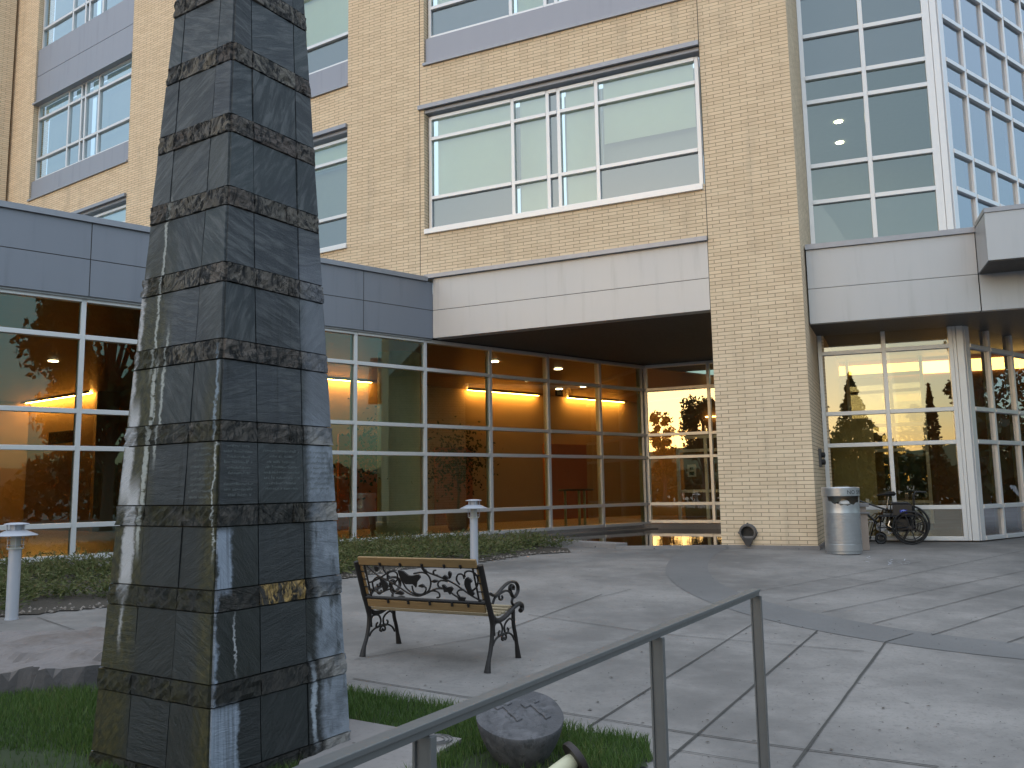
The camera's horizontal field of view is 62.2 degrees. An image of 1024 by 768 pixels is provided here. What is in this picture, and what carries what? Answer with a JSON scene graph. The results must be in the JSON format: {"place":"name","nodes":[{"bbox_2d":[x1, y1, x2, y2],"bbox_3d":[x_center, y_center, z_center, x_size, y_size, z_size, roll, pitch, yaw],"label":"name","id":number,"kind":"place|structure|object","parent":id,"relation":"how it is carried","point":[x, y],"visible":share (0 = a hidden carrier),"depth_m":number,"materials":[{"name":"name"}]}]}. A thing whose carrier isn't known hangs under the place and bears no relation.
{"place":"outdoors","nodes":[
{"label":"outdoors","id":0,"kind":"place"},
{"bbox_2d":[0,681,652,767],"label":"lawn ground","id":1,"kind":"structure","parent":0,"point":[41,758],"depth_m":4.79,"materials":[{"name":"green plant"}]},
{"bbox_2d":[89,0,350,767],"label":"stone obelisk","id":2,"kind":"object","parent":1,"relation":"on","point":[223,644],"visible":1,"depth_m":4.76,"materials":[{"name":"stone"}]},
{"bbox_2d":[299,719,461,767],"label":"pump vault slab","id":3,"kind":"structure","parent":1,"relation":"on","point":[363,730],"depth_m":4.84,"materials":[{"name":"concrete"}]},
{"bbox_2d":[476,691,563,767],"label":"carved memorial stone","id":4,"kind":"object","parent":1,"relation":"on","point":[525,729],"visible":0.94,"depth_m":4.59,"materials":[{"name":"grey stone"}]},
{"bbox_2d":[549,741,588,767],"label":"garden spotlight","id":5,"kind":"object","parent":1,"relation":"on","point":[573,757],"visible":1,"depth_m":4.30,"materials":[{"name":"white metal"}]},
{"bbox_2d":[41,0,713,401],"label":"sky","id":6,"kind":"structure","parent":0,"point":[53,2],"materials":[{"name":"white"}]},
{"bbox_2d":[0,536,1023,767],"bbox_3d":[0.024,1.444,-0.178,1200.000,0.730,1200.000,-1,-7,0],"label":"ground","id":7,"kind":"structure","parent":0,"point":[964,714],"depth_m":7.23,"materials":[{"name":"concrete"}]},
{"bbox_2d":[0,522,38,620],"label":"path lamp","id":8,"kind":"object","parent":7,"relation":"on","point":[16,532],"visible":0.98,"depth_m":8.78,"materials":[{"name":"white metal"}]},
{"bbox_2d":[0,626,104,695],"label":"boulder","id":9,"kind":"object","parent":7,"relation":"on","point":[36,659],"visible":0.5,"depth_m":6.34,"materials":[{"name":"grey stone"}]},
{"bbox_2d":[0,543,569,615],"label":"planting bed","id":10,"kind":"object","parent":7,"relation":"on","point":[75,601],"visible":0.15,"depth_m":10.13,"materials":[{"name":"green plant"}]},
{"bbox_2d":[0,527,577,613],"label":"juniper ground cover","id":11,"kind":"object","parent":10,"relation":"on","point":[401,545],"visible":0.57,"depth_m":12.72,"materials":[{"name":"green plant"}]},
{"bbox_2d":[1,550,581,614],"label":"pebbles","id":12,"kind":"object","parent":10,"relation":"on","point":[30,607],"visible":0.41,"depth_m":11.58,"materials":[{"name":"gravel"}]},
{"bbox_2d":[354,556,523,672],"bbox_3d":[-0.610,1.871,7.101,1.252,0.876,0.755,-5,-8,27],"label":"garden bench","id":13,"kind":"object","parent":7,"relation":"on","point":[461,605],"visible":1,"depth_m":6.90,"materials":[{"name":"metal"}]},
{"bbox_2d":[460,499,486,564],"bbox_3d":[-0.564,2.217,12.573,0.414,1.010,0.414,-1,-7,0],"label":"path lamp","id":14,"kind":"object","parent":7,"relation":"on","point":[473,506],"visible":0.92,"depth_m":12.53,"materials":[{"name":"white metal"}]},
{"bbox_2d":[0,0,1023,570],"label":"hospital building","id":15,"kind":"structure","parent":7,"relation":"on","point":[826,256],"depth_m":17.75,"materials":[{"name":"brick"},{"name":"glass"},{"name":"aluminium"}]},
{"bbox_2d":[48,430,72,444],"bbox_3d":[-14.354,1.697,26.987,1.582,0.391,0.043,-6,-9,36],"label":"wall screen","id":16,"kind":"object","parent":15,"relation":"attached to","point":[59,437],"depth_m":26.95,"materials":[{"name":"black glass"}]},
{"bbox_2d":[42,0,122,47],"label":"window","id":17,"kind":"structure","parent":15,"relation":"in","point":[69,14],"depth_m":27.42,"materials":[{"name":"glass"}]},
{"bbox_2d":[35,58,131,180],"bbox_3d":[-12.987,-7.976,25.999,5.532,2.600,0.372,-6,-9,34],"label":"window","id":18,"kind":"structure","parent":15,"relation":"in","point":[70,118],"depth_m":25.95,"materials":[{"name":"glass"}]},
{"bbox_2d":[93,205,125,221],"bbox_3d":[-12.962,-3.578,25.383,5.532,2.600,0.202,-6,-9,34],"label":"window","id":19,"kind":"structure","parent":15,"relation":"in","point":[119,213],"depth_m":24.54,"materials":[{"name":"glass"}]},
{"bbox_2d":[304,0,347,74],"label":"window","id":20,"kind":"structure","parent":15,"relation":"in","point":[326,20],"depth_m":20.63,"materials":[{"name":"glass"}]},
{"bbox_2d":[314,137,346,253],"bbox_3d":[-6.192,-4.165,21.105,5.990,2.710,0.550,-5,-8,31],"label":"window","id":21,"kind":"structure","parent":15,"relation":"in","point":[330,158],"depth_m":20.14,"materials":[{"name":"glass"}]},
{"bbox_2d":[336,398,437,536],"bbox_3d":[-3.005,1.886,19.816,2.655,3.337,2.848,-1,-7,0],"label":"potted tree","id":22,"kind":"object","parent":15,"relation":"on","point":[372,521],"visible":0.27,"depth_m":19.81,"materials":[{"name":"green plant"}]},
{"bbox_2d":[427,416,502,530],"bbox_3d":[-1.450,2.327,22.332,2.466,3.028,2.388,-1,-7,0],"label":"potted tree","id":23,"kind":"object","parent":15,"relation":"on","point":[458,521],"visible":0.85,"depth_m":22.25,"materials":[{"name":"green plant"}]},
{"bbox_2d":[428,0,567,37],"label":"window","id":24,"kind":"structure","parent":15,"relation":"in","point":[448,16],"depth_m":18.73,"materials":[{"name":"glass"}]},
{"bbox_2d":[555,390,562,395],"bbox_3d":[1.437,0.280,25.926,0.287,0.184,0.043,5,-9,-40],"label":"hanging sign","id":25,"kind":"object","parent":15,"relation":"hanging from","point":[558,392],"visible":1,"depth_m":25.90,"materials":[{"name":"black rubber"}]},
{"bbox_2d":[424,56,704,234],"bbox_3d":[0.918,-4.754,17.473,6.020,2.710,0.550,-4,-8,25],"label":"window","id":26,"kind":"structure","parent":15,"relation":"in","point":[650,144],"depth_m":17.38,"materials":[{"name":"glass"}]},
{"bbox_2d":[558,489,593,525],"bbox_3d":[1.677,3.245,22.041,0.940,1.030,0.940,5,-9,-40],"label":"standing table","id":27,"kind":"object","parent":15,"relation":"on","point":[579,509],"visible":0.85,"depth_m":22.07,"materials":[{"name":"brown wood"}]},
{"bbox_2d":[675,435,718,519],"bbox_3d":[6.551,2.612,23.491,3.980,2.480,0.100,-4,-8,25],"label":"sliding door","id":28,"kind":"structure","parent":15,"relation":"in","point":[707,490],"depth_m":24.13,"materials":[{"name":"metal"}]},
{"bbox_2d":[738,523,757,545],"bbox_3d":[4.111,2.622,14.791,0.344,0.396,0.130,-4,-8,25],"label":"downspout nozzle","id":29,"kind":"object","parent":15,"relation":"attached to","point":[747,532],"visible":1,"depth_m":14.81,"materials":[{"name":"grey metal"}]},
{"bbox_2d":[818,448,825,466],"bbox_3d":[5.701,1.356,15.573,0.108,0.340,0.240,-4,-8,25],"label":"wall hydrant","id":30,"kind":"object","parent":15,"relation":"attached to","point":[821,456],"depth_m":15.51,"materials":[{"name":"brown metal"}]},
{"bbox_2d":[1,550,1023,766],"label":"paving joints","id":31,"kind":"object","parent":7,"relation":"on","point":[816,734],"visible":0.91,"depth_m":6.03,"materials":[{"name":"grey concrete"}]},
{"bbox_2d":[292,588,770,767],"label":"handrail","id":32,"kind":"object","parent":7,"relation":"on","point":[417,733],"visible":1,"depth_m":2.67,"materials":[{"name":"metal"}]},
{"bbox_2d":[482,537,626,548],"bbox_3d":[0.752,3.143,16.560,3.697,0.200,0.557,-8,-10,44],"label":"pool ledge","id":33,"kind":"object","parent":7,"relation":"on","point":[596,544],"visible":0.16,"depth_m":15.62,"materials":[{"name":"concrete"}]},
{"bbox_2d":[615,545,725,548],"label":"pool kerb","id":34,"kind":"structure","parent":7,"relation":"on","point":[673,547],"depth_m":14.98,"materials":[{"name":"concrete"}]},
{"bbox_2d":[821,487,862,554],"bbox_3d":[5.399,2.225,13.870,0.595,1.070,0.596,-1,-7,0],"label":"litter bin","id":35,"kind":"object","parent":7,"relation":"on","point":[842,522],"visible":1,"depth_m":13.65,"materials":[{"name":"metal"}]},
{"bbox_2d":[666,548,1023,658],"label":"path band","id":36,"kind":"object","parent":7,"relation":"on","point":[688,571],"visible":0.93,"depth_m":8.37,"materials":[{"name":"concrete"}]},
{"bbox_2d":[860,503,869,549],"bbox_3d":[5.901,2.411,14.351,0.260,0.780,0.260,-2,-7,10],"label":"ash urn","id":37,"kind":"object","parent":7,"relation":"on","point":[864,528],"visible":0.48,"depth_m":14.24,"materials":[{"name":"beige stone"}]},
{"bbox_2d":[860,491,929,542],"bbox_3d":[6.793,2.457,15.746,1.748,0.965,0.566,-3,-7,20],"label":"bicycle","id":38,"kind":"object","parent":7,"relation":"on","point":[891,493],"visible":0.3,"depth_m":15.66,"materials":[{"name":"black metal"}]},
{"bbox_2d":[869,491,928,544],"bbox_3d":[6.994,2.443,15.535,1.122,0.946,0.657,-4,-8,24],"label":"wheelchair","id":39,"kind":"object","parent":7,"relation":"on","point":[903,513],"visible":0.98,"depth_m":15.28,"materials":[{"name":"black metal"}]},
{"bbox_2d":[546,529,721,545],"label":"water","id":40,"kind":"structure","parent":0,"point":[648,537],"depth_m":18.14,"materials":[{"name":"black liquid"}]}
]}

